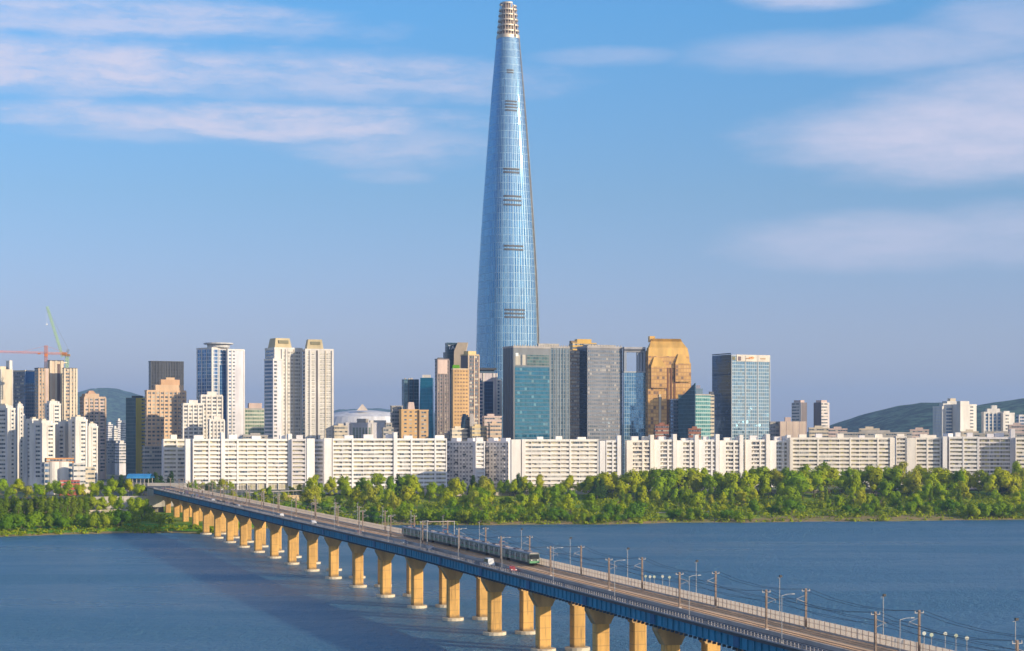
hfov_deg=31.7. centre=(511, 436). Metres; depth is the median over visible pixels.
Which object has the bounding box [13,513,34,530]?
willow bush
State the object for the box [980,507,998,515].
willow bush
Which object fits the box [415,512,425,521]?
willow bush
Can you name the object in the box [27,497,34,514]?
poplar tree
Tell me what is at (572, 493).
broadleaf tree
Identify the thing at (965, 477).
broadleaf tree
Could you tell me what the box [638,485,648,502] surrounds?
broadleaf tree
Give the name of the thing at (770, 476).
broadleaf tree
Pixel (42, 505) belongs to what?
poplar tree
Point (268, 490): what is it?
broadleaf tree
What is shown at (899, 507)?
willow bush
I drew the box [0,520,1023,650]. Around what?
river water
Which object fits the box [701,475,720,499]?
broadleaf tree
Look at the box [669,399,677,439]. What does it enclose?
office building
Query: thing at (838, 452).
slab block
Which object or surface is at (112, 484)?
broadleaf tree
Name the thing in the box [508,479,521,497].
broadleaf tree
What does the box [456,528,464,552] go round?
catenary mast
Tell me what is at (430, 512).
willow bush
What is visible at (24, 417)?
apartment tower
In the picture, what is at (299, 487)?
broadleaf tree
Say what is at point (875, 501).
broadleaf tree
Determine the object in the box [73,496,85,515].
poplar tree
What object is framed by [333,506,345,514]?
willow bush
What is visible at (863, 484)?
broadleaf tree
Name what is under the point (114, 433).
apartment block
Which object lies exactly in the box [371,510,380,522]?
willow bush
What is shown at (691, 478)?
broadleaf tree
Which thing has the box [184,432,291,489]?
slab block
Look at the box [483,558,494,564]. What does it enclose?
van
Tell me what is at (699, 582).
feeder wire
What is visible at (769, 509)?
willow bush
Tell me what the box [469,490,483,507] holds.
broadleaf tree
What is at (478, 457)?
slab block
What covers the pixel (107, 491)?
broadleaf tree
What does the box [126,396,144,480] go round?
office tower
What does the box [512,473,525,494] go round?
conifer tree
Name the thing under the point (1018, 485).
broadleaf tree
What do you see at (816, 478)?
broadleaf tree
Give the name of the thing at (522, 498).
broadleaf tree
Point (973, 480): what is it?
broadleaf tree
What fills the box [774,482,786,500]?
broadleaf tree
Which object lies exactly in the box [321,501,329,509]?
willow bush
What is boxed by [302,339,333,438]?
apartment tower
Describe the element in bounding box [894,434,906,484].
slab block
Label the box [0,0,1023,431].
sky
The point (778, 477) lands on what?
broadleaf tree
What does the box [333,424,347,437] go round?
building
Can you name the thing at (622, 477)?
broadleaf tree
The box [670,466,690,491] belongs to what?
broadleaf tree
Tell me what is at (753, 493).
broadleaf tree
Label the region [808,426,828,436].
building
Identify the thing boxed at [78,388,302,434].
hill
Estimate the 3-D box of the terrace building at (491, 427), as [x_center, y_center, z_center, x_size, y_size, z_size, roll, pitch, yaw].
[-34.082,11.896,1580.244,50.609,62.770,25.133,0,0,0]
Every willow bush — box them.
[0,510,7,519]
[0,512,17,529]
[11,517,25,529]
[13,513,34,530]
[22,516,37,527]
[30,510,48,527]
[41,514,53,527]
[44,515,54,526]
[50,510,62,526]
[57,516,73,528]
[64,515,77,525]
[75,514,87,524]
[79,513,93,526]
[86,512,102,528]
[95,512,111,525]
[102,511,115,524]
[108,509,129,525]
[111,509,131,525]
[301,501,310,508]
[311,501,321,509]
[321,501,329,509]
[326,504,336,511]
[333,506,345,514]
[360,509,373,522]
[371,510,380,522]
[378,514,388,523]
[382,506,394,519]
[393,504,406,519]
[393,509,410,521]
[408,514,416,521]
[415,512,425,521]
[416,507,437,520]
[429,515,438,520]
[435,510,449,522]
[442,508,455,522]
[450,505,472,520]
[456,508,472,521]
[469,510,479,521]
[471,509,489,523]
[499,512,509,520]
[506,513,516,520]
[507,507,523,518]
[510,503,526,518]
[525,506,541,520]
[538,511,546,518]
[546,507,565,517]
[547,511,559,520]
[559,510,567,518]
[566,514,573,521]
[572,512,581,520]
[581,512,587,520]
[586,512,592,520]
[589,515,596,522]
[594,514,602,520]
[600,512,609,521]
[602,504,621,516]
[613,514,620,521]
[621,509,635,520]
[624,501,648,514]
[624,505,644,518]
[667,509,682,519]
[675,507,684,519]
[684,508,694,516]
[684,511,695,519]
[693,507,703,518]
[712,511,718,517]
[719,512,725,519]
[723,509,734,518]
[732,510,743,520]
[747,497,759,513]
[748,513,753,519]
[765,506,773,512]
[781,499,805,514]
[841,505,854,514]
[852,508,862,514]
[861,502,874,513]
[873,505,884,514]
[894,505,902,512]
[904,502,914,513]
[920,504,931,512]
[933,498,957,513]
[933,506,939,513]
[952,502,963,511]
[958,505,965,513]
[960,502,982,516]
[975,503,985,510]
[979,503,998,516]
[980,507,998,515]
[991,502,1013,517]
[998,506,1011,516]
[1012,503,1023,513]
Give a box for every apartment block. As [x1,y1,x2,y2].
[106,422,112,439]
[106,438,115,473]
[112,426,117,442]
[115,440,125,474]
[116,418,121,439]
[121,420,125,442]
[142,377,186,481]
[181,391,224,481]
[382,402,428,437]
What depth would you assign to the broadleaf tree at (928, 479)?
1383.98 m
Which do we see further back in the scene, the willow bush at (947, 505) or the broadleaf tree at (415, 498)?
the broadleaf tree at (415, 498)
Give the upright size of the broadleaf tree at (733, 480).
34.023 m
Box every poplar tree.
[2,494,9,513]
[7,493,15,515]
[13,496,22,515]
[20,496,28,515]
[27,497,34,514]
[33,491,40,510]
[36,494,46,513]
[44,498,52,515]
[45,494,65,517]
[57,494,70,516]
[63,492,71,517]
[69,495,78,517]
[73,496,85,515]
[82,492,91,515]
[528,483,534,495]
[541,487,546,504]
[617,488,626,508]
[634,485,640,500]
[661,485,668,503]
[681,482,688,505]
[706,481,714,500]
[727,487,737,505]
[821,486,832,504]
[928,486,933,502]
[956,486,965,503]
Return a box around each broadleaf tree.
[0,478,8,495]
[4,487,16,496]
[10,478,24,495]
[21,485,33,500]
[31,483,43,495]
[45,482,54,493]
[52,480,61,496]
[59,480,74,496]
[74,484,82,495]
[76,483,86,494]
[86,481,99,496]
[89,496,100,509]
[95,480,106,496]
[96,497,108,508]
[101,486,112,496]
[106,478,119,492]
[107,495,117,507]
[113,496,124,508]
[117,487,126,495]
[122,479,133,490]
[126,497,135,512]
[132,484,145,495]
[132,497,146,520]
[143,498,152,515]
[189,480,197,488]
[199,482,206,490]
[205,482,211,491]
[210,481,216,489]
[217,479,228,490]
[227,481,235,492]
[229,490,237,496]
[252,491,259,498]
[258,488,267,496]
[264,485,272,497]
[280,492,287,503]
[288,486,294,494]
[295,484,302,494]
[300,486,321,508]
[303,474,320,492]
[312,487,320,504]
[317,483,325,496]
[323,483,333,495]
[326,476,337,492]
[326,497,332,504]
[333,494,342,504]
[336,476,349,494]
[339,485,351,505]
[348,487,363,504]
[353,477,364,492]
[361,482,380,506]
[362,479,372,493]
[370,472,386,493]
[376,484,384,498]
[382,475,399,495]
[382,488,391,501]
[383,490,400,510]
[397,485,415,501]
[398,474,410,488]
[406,475,421,491]
[406,503,414,511]
[408,494,418,506]
[418,487,424,498]
[425,483,436,501]
[436,484,443,494]
[439,487,457,508]
[447,477,463,498]
[447,497,457,507]
[460,480,466,491]
[460,494,467,504]
[468,487,491,504]
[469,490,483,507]
[473,492,488,510]
[478,475,494,493]
[483,483,495,503]
[496,480,506,492]
[499,497,505,503]
[500,479,510,495]
[505,496,513,503]
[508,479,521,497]
[518,475,528,494]
[518,494,530,507]
[525,493,543,511]
[526,481,534,495]
[529,484,548,501]
[534,474,545,490]
[545,490,550,502]
[549,483,559,506]
[550,498,560,507]
[557,483,566,495]
[557,493,574,513]
[560,475,579,491]
[565,489,577,499]
[576,481,583,491]
[579,482,590,492]
[582,475,600,491]
[582,493,599,512]
[596,473,613,489]
[599,472,615,488]
[609,500,616,505]
[610,471,619,491]
[613,479,627,497]
[616,472,630,491]
[619,500,625,512]
[625,493,631,501]
[626,469,645,499]
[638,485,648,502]
[641,470,651,493]
[645,468,663,487]
[649,475,669,496]
[650,490,659,500]
[653,496,662,508]
[658,488,663,499]
[660,468,677,494]
[669,487,679,504]
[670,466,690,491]
[678,489,693,506]
[679,502,684,508]
[682,468,704,497]
[685,470,702,493]
[688,492,706,509]
[698,467,708,490]
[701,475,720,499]
[705,504,710,511]
[706,494,713,503]
[713,471,729,495]
[715,492,727,503]
[721,488,733,500]
[723,471,739,501]
[734,490,746,504]
[735,470,752,499]
[739,486,751,502]
[740,472,758,490]
[748,466,768,495]
[748,489,758,500]
[758,473,771,500]
[763,469,774,495]
[769,467,786,494]
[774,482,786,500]
[775,495,783,506]
[781,466,789,476]
[781,470,806,485]
[781,483,799,501]
[792,470,813,491]
[794,479,809,500]
[797,464,817,490]
[809,469,823,497]
[814,466,833,491]
[818,492,824,500]
[819,461,838,487]
[826,467,839,492]
[826,499,831,508]
[831,475,850,496]
[833,494,843,507]
[840,467,851,478]
[845,468,865,494]
[848,493,856,503]
[854,488,866,508]
[857,465,879,494]
[857,469,866,491]
[865,493,872,503]
[868,464,882,495]
[871,470,884,492]
[871,498,881,507]
[877,478,896,501]
[883,466,900,487]
[883,466,903,495]
[888,494,901,508]
[891,460,908,485]
[894,491,902,500]
[901,468,922,494]
[901,471,916,496]
[906,493,920,511]
[912,496,922,510]
[914,465,928,481]
[919,482,933,499]
[921,473,940,500]
[928,467,954,485]
[932,483,949,500]
[936,495,944,505]
[942,473,955,492]
[947,481,957,498]
[953,470,964,487]
[954,467,968,486]
[955,480,971,498]
[965,470,975,488]
[968,470,981,493]
[977,469,989,494]
[981,474,998,492]
[989,469,1020,493]
[990,489,999,498]
[992,467,1002,494]
[994,495,1002,504]
[1006,471,1021,490]
[1010,491,1021,506]
[1011,461,1021,473]
[1018,491,1023,501]
[1019,468,1023,482]
[1019,480,1023,492]
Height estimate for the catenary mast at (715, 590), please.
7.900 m
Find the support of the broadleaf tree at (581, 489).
on the ground
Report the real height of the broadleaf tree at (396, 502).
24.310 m
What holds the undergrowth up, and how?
on the ground
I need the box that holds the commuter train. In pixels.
[402,526,539,564]
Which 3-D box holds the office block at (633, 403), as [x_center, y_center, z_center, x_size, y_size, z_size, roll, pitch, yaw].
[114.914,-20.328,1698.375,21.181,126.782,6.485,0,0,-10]
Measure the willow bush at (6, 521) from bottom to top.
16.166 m
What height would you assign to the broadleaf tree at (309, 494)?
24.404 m
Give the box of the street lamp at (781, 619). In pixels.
[780,593,794,643]
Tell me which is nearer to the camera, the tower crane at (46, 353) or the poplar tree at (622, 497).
the poplar tree at (622, 497)
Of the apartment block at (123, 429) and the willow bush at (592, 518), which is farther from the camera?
the apartment block at (123, 429)
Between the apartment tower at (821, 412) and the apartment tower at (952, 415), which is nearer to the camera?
the apartment tower at (952, 415)
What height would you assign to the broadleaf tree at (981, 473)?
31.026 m
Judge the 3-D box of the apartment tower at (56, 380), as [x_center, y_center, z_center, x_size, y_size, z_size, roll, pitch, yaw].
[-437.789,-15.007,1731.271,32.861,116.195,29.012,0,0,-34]
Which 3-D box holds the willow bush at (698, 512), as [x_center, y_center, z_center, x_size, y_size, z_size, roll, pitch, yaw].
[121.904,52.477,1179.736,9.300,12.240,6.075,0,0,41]
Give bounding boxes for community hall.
[42,458,94,495]
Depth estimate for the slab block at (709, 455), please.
1517.18 m
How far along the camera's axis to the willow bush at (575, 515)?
1157.51 m
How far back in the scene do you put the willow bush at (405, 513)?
1146.43 m
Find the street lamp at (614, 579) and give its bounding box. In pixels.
[613,560,618,599]
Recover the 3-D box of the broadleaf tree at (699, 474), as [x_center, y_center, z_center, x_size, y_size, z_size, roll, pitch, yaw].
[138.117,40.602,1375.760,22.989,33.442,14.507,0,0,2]
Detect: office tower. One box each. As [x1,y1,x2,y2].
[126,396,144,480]
[148,361,183,389]
[402,375,433,437]
[569,339,596,349]
[712,353,769,471]
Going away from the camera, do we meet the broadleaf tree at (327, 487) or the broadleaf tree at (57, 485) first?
the broadleaf tree at (57, 485)
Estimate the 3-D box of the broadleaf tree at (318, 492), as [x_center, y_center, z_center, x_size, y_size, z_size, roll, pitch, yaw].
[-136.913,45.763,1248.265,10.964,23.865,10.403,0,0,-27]
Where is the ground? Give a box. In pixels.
[0,444,1023,536]
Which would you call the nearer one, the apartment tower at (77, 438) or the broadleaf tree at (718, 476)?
the broadleaf tree at (718, 476)
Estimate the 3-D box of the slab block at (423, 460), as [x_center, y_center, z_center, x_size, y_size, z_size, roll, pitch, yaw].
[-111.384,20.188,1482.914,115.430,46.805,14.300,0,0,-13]
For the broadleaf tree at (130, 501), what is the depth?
1140.33 m
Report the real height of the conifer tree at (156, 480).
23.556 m
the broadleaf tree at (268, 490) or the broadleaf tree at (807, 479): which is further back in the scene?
the broadleaf tree at (807, 479)
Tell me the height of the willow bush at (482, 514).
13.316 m
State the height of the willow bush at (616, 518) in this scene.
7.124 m
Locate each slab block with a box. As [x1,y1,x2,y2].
[162,435,183,482]
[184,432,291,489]
[291,435,305,489]
[306,432,446,488]
[315,439,322,483]
[447,438,474,486]
[473,437,484,482]
[485,438,510,486]
[510,436,597,490]
[599,435,620,479]
[625,435,653,473]
[654,434,676,470]
[677,435,698,470]
[699,434,719,486]
[720,435,742,475]
[744,434,769,486]
[770,435,790,486]
[789,434,894,486]
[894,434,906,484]
[906,434,940,484]
[941,433,952,466]
[942,432,977,475]
[978,429,1014,482]
[1014,437,1023,468]
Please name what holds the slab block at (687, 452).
on the ground
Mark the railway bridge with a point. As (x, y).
(737, 626)
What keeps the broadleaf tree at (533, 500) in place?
on the ground
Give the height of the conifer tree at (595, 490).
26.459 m
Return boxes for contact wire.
[180,483,990,650]
[187,483,1020,650]
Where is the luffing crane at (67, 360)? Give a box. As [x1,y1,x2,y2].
[46,306,69,367]
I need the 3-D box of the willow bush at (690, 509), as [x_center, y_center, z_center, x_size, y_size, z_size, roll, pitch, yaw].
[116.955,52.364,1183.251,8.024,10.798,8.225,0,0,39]
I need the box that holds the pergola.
[241,490,303,497]
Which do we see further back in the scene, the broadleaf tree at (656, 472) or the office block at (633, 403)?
the office block at (633, 403)
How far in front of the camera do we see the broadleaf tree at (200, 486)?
1356.74 m
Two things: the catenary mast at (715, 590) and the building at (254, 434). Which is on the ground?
the building at (254, 434)
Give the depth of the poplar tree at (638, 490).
1295.48 m
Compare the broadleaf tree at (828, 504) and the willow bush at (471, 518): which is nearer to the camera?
the willow bush at (471, 518)
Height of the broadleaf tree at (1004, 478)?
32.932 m
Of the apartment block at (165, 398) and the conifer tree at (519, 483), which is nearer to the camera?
the conifer tree at (519, 483)
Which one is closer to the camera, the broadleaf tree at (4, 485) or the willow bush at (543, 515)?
the willow bush at (543, 515)
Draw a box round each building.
[13,370,34,418]
[242,433,267,438]
[245,403,263,434]
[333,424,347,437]
[444,414,501,440]
[480,368,501,425]
[654,423,668,439]
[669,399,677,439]
[678,383,713,439]
[687,426,700,439]
[769,417,805,439]
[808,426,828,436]
[828,427,847,436]
[838,430,911,437]
[858,427,879,431]
[909,428,928,437]
[960,429,978,436]
[973,431,1023,436]
[1008,423,1023,432]
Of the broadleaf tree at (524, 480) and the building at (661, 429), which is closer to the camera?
the broadleaf tree at (524, 480)
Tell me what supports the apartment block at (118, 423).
on the ground
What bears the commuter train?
on the railway bridge
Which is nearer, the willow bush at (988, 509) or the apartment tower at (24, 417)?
the willow bush at (988, 509)
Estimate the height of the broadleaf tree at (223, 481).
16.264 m
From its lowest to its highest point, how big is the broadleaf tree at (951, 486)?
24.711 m
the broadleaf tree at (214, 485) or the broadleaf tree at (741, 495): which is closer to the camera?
the broadleaf tree at (741, 495)
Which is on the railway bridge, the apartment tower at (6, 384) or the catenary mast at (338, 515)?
the catenary mast at (338, 515)
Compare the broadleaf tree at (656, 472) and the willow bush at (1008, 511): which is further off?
the broadleaf tree at (656, 472)
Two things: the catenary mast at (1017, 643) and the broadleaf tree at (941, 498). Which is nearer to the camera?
the catenary mast at (1017, 643)
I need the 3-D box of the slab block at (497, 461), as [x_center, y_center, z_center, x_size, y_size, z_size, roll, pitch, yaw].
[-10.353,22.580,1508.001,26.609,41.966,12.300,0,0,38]
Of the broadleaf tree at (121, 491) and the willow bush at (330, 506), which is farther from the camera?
the broadleaf tree at (121, 491)
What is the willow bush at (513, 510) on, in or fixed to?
on the ground
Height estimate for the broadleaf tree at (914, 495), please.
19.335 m
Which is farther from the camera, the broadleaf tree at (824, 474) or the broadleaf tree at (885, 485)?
the broadleaf tree at (824, 474)
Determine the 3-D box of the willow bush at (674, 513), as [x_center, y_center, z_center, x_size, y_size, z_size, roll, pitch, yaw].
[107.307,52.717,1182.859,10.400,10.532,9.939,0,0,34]
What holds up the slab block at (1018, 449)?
on the ground
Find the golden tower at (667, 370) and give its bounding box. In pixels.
[645,336,690,435]
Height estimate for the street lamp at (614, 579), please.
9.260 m
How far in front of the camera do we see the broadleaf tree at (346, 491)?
1279.69 m
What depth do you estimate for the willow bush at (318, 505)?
1247.46 m
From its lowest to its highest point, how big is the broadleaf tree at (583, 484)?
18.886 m
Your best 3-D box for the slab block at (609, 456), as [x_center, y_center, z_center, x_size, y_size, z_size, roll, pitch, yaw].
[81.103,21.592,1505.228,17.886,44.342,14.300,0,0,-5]
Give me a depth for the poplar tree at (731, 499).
1285.00 m
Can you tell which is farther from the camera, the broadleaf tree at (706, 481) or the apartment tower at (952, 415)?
the apartment tower at (952, 415)
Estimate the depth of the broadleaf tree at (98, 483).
1264.84 m
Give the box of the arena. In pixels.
[334,404,389,425]
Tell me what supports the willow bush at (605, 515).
on the ground
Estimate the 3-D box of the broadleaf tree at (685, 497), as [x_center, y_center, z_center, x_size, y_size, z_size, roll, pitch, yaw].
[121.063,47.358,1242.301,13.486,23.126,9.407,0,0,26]
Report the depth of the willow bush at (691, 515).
1172.95 m
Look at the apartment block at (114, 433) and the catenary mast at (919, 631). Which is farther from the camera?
the apartment block at (114, 433)
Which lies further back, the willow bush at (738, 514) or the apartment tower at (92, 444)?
the apartment tower at (92, 444)
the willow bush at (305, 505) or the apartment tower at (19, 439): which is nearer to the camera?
the willow bush at (305, 505)
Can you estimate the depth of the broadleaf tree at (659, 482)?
1347.38 m
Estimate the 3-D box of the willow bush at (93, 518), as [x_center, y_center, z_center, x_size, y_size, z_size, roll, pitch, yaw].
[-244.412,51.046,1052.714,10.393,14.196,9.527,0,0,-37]
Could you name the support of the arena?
on the ground
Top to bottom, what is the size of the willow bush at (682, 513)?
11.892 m
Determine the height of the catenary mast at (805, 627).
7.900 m
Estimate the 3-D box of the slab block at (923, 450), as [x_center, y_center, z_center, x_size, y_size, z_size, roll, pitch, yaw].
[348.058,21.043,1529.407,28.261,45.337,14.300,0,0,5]
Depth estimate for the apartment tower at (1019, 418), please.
1950.01 m
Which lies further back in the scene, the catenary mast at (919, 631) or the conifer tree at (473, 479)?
the conifer tree at (473, 479)
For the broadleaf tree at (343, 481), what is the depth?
1336.73 m
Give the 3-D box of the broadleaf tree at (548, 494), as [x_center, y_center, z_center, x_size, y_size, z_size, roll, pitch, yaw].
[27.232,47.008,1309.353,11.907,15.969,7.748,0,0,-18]
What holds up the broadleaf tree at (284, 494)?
on the ground
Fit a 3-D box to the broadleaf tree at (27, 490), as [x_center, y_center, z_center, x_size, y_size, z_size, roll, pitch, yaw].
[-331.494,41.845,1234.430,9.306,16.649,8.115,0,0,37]
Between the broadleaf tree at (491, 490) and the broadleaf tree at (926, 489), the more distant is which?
the broadleaf tree at (926, 489)
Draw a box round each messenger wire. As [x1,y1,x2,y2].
[177,483,993,650]
[184,483,1015,649]
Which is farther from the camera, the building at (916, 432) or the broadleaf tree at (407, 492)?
the building at (916, 432)
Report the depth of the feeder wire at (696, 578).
374.96 m
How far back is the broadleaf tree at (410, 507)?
1185.34 m
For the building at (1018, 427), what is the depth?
1719.29 m
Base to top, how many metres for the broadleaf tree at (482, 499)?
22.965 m
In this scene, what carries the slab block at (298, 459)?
on the ground
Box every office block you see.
[503,343,579,438]
[577,344,622,473]
[622,347,645,474]
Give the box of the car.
[506,566,516,570]
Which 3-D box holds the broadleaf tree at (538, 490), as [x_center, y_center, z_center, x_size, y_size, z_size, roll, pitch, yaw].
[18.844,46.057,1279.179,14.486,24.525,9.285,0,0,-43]
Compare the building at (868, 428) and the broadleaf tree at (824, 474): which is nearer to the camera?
the broadleaf tree at (824, 474)
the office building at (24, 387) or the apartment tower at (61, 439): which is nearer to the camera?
the apartment tower at (61, 439)
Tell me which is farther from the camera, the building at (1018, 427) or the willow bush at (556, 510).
the building at (1018, 427)
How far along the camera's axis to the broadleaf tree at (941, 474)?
1407.17 m
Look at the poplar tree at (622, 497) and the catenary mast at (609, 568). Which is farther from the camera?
the poplar tree at (622, 497)
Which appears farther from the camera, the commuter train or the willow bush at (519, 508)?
the willow bush at (519, 508)
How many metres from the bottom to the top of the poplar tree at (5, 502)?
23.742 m
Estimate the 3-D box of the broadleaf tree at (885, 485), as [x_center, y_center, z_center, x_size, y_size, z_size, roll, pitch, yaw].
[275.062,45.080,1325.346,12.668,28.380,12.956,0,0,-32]
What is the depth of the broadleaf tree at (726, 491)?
1308.13 m
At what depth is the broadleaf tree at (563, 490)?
1332.46 m
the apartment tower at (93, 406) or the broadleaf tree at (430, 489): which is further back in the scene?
the apartment tower at (93, 406)
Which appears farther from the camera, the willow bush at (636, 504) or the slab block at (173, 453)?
the slab block at (173, 453)
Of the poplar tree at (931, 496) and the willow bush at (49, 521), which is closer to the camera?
the willow bush at (49, 521)
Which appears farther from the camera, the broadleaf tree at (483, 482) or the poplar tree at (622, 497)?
the broadleaf tree at (483, 482)
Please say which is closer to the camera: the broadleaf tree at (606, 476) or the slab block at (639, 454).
the broadleaf tree at (606, 476)
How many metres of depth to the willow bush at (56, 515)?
1048.99 m
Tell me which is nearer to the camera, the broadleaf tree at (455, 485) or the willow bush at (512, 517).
the willow bush at (512, 517)
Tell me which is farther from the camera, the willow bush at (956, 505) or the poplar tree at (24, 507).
the willow bush at (956, 505)
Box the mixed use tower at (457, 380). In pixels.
[435,342,479,437]
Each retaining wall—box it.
[89,509,127,513]
[95,495,161,509]
[128,507,163,512]
[250,495,301,500]
[418,491,512,495]
[515,491,614,494]
[764,489,900,493]
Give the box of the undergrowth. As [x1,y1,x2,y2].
[0,492,1023,536]
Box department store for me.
[344,419,385,437]
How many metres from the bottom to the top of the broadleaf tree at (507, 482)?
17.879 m
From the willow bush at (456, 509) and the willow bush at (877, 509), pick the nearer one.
the willow bush at (456, 509)
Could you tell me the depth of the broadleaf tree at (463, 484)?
1360.85 m
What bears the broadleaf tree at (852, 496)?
on the ground
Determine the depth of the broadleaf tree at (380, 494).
1316.86 m
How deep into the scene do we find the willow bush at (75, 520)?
1058.58 m
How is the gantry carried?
on the railway bridge
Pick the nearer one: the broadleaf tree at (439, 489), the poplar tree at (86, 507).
the poplar tree at (86, 507)
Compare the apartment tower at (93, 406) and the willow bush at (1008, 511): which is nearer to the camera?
the willow bush at (1008, 511)
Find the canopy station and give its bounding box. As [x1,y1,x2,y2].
[126,474,186,495]
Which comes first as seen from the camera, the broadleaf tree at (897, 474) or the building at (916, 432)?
the broadleaf tree at (897, 474)
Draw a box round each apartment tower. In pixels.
[0,360,12,405]
[0,404,15,486]
[15,412,25,479]
[16,402,23,481]
[23,417,37,485]
[29,419,55,487]
[34,360,77,420]
[44,399,60,423]
[55,420,67,457]
[68,415,87,466]
[79,391,105,478]
[87,422,97,482]
[196,342,244,438]
[264,338,301,438]
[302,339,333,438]
[792,400,806,433]
[814,400,828,426]
[932,398,976,436]
[981,405,1014,432]
[1016,415,1023,424]
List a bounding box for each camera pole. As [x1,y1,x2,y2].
[627,548,629,576]
[779,575,781,610]
[882,594,885,634]
[1013,618,1018,650]
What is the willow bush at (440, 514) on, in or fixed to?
on the ground
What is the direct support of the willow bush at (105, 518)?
on the ground
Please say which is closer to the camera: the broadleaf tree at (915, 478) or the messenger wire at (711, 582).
the messenger wire at (711, 582)
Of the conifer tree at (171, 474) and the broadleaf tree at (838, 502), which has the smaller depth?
the broadleaf tree at (838, 502)
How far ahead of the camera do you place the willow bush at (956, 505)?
1249.54 m
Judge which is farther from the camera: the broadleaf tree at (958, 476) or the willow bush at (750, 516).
the broadleaf tree at (958, 476)
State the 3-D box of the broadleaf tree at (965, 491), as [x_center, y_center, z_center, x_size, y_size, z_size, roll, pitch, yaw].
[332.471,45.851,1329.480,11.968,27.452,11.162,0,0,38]
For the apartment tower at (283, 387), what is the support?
on the ground
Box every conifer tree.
[117,474,126,489]
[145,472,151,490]
[151,472,160,482]
[165,470,174,482]
[394,473,403,496]
[466,475,478,494]
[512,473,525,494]
[588,476,601,498]
[598,479,607,497]
[843,473,854,494]
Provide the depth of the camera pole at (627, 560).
450.58 m
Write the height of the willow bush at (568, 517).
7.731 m
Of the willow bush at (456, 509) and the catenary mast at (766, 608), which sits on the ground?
the willow bush at (456, 509)
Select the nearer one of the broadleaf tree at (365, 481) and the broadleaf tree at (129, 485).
the broadleaf tree at (129, 485)
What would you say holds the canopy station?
on the ground
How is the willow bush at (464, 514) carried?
on the ground
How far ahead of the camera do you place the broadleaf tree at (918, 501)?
1241.26 m
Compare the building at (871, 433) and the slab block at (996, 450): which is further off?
the building at (871, 433)
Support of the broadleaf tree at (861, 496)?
on the ground
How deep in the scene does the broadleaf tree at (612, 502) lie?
1212.73 m
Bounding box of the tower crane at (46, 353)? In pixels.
[0,345,67,367]
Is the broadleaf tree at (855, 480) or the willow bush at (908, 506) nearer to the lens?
the willow bush at (908, 506)
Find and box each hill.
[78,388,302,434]
[302,408,622,443]
[807,398,1023,436]
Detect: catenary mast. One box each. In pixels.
[336,506,342,525]
[380,510,387,530]
[388,515,395,536]
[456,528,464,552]
[498,536,504,563]
[547,546,557,575]
[574,545,583,575]
[605,558,615,590]
[634,557,645,589]
[676,572,687,607]
[707,571,719,607]
[762,589,775,629]
[796,588,809,628]
[871,611,884,650]
[909,610,923,650]
[1012,640,1022,650]
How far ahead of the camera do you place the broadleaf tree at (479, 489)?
1260.29 m
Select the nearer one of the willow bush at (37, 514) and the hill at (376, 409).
the willow bush at (37, 514)
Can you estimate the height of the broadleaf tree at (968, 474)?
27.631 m
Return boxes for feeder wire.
[172,480,1004,640]
[178,480,1020,640]
[188,480,1019,635]
[192,480,1023,637]
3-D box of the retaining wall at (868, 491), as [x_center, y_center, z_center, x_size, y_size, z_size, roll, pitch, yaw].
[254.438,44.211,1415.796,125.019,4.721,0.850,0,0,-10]
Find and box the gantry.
[427,521,454,544]
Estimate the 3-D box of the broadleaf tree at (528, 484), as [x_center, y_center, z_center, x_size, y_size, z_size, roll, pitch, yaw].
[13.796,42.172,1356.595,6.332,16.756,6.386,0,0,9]
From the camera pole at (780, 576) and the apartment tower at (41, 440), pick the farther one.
the apartment tower at (41, 440)
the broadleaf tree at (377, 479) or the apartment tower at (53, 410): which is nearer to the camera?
the broadleaf tree at (377, 479)
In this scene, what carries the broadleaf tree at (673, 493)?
on the ground
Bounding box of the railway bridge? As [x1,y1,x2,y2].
[145,485,953,650]
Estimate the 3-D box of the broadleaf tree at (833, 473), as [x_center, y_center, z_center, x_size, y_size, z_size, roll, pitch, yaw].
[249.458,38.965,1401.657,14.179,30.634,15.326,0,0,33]
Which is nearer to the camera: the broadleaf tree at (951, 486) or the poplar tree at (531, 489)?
the poplar tree at (531, 489)
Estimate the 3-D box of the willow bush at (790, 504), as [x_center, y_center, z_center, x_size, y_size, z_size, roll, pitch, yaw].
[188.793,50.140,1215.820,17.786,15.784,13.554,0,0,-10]
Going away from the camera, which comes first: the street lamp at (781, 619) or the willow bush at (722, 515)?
the street lamp at (781, 619)
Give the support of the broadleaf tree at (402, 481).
on the ground
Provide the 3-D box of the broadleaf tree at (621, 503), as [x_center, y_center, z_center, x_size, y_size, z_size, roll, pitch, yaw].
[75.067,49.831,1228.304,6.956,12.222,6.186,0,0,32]
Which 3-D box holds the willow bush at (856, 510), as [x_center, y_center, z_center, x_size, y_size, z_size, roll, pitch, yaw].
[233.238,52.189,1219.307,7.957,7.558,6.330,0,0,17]
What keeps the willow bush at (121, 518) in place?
on the ground
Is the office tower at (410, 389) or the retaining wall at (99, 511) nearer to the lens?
the retaining wall at (99, 511)
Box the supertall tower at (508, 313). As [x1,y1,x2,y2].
[476,1,539,437]
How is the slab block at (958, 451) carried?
on the ground
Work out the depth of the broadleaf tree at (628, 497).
1289.38 m
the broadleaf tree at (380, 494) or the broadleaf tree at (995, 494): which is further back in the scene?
the broadleaf tree at (995, 494)
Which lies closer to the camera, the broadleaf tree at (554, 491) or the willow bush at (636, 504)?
the willow bush at (636, 504)
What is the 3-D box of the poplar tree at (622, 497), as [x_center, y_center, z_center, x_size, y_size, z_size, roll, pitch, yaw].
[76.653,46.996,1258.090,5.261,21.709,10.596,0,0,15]

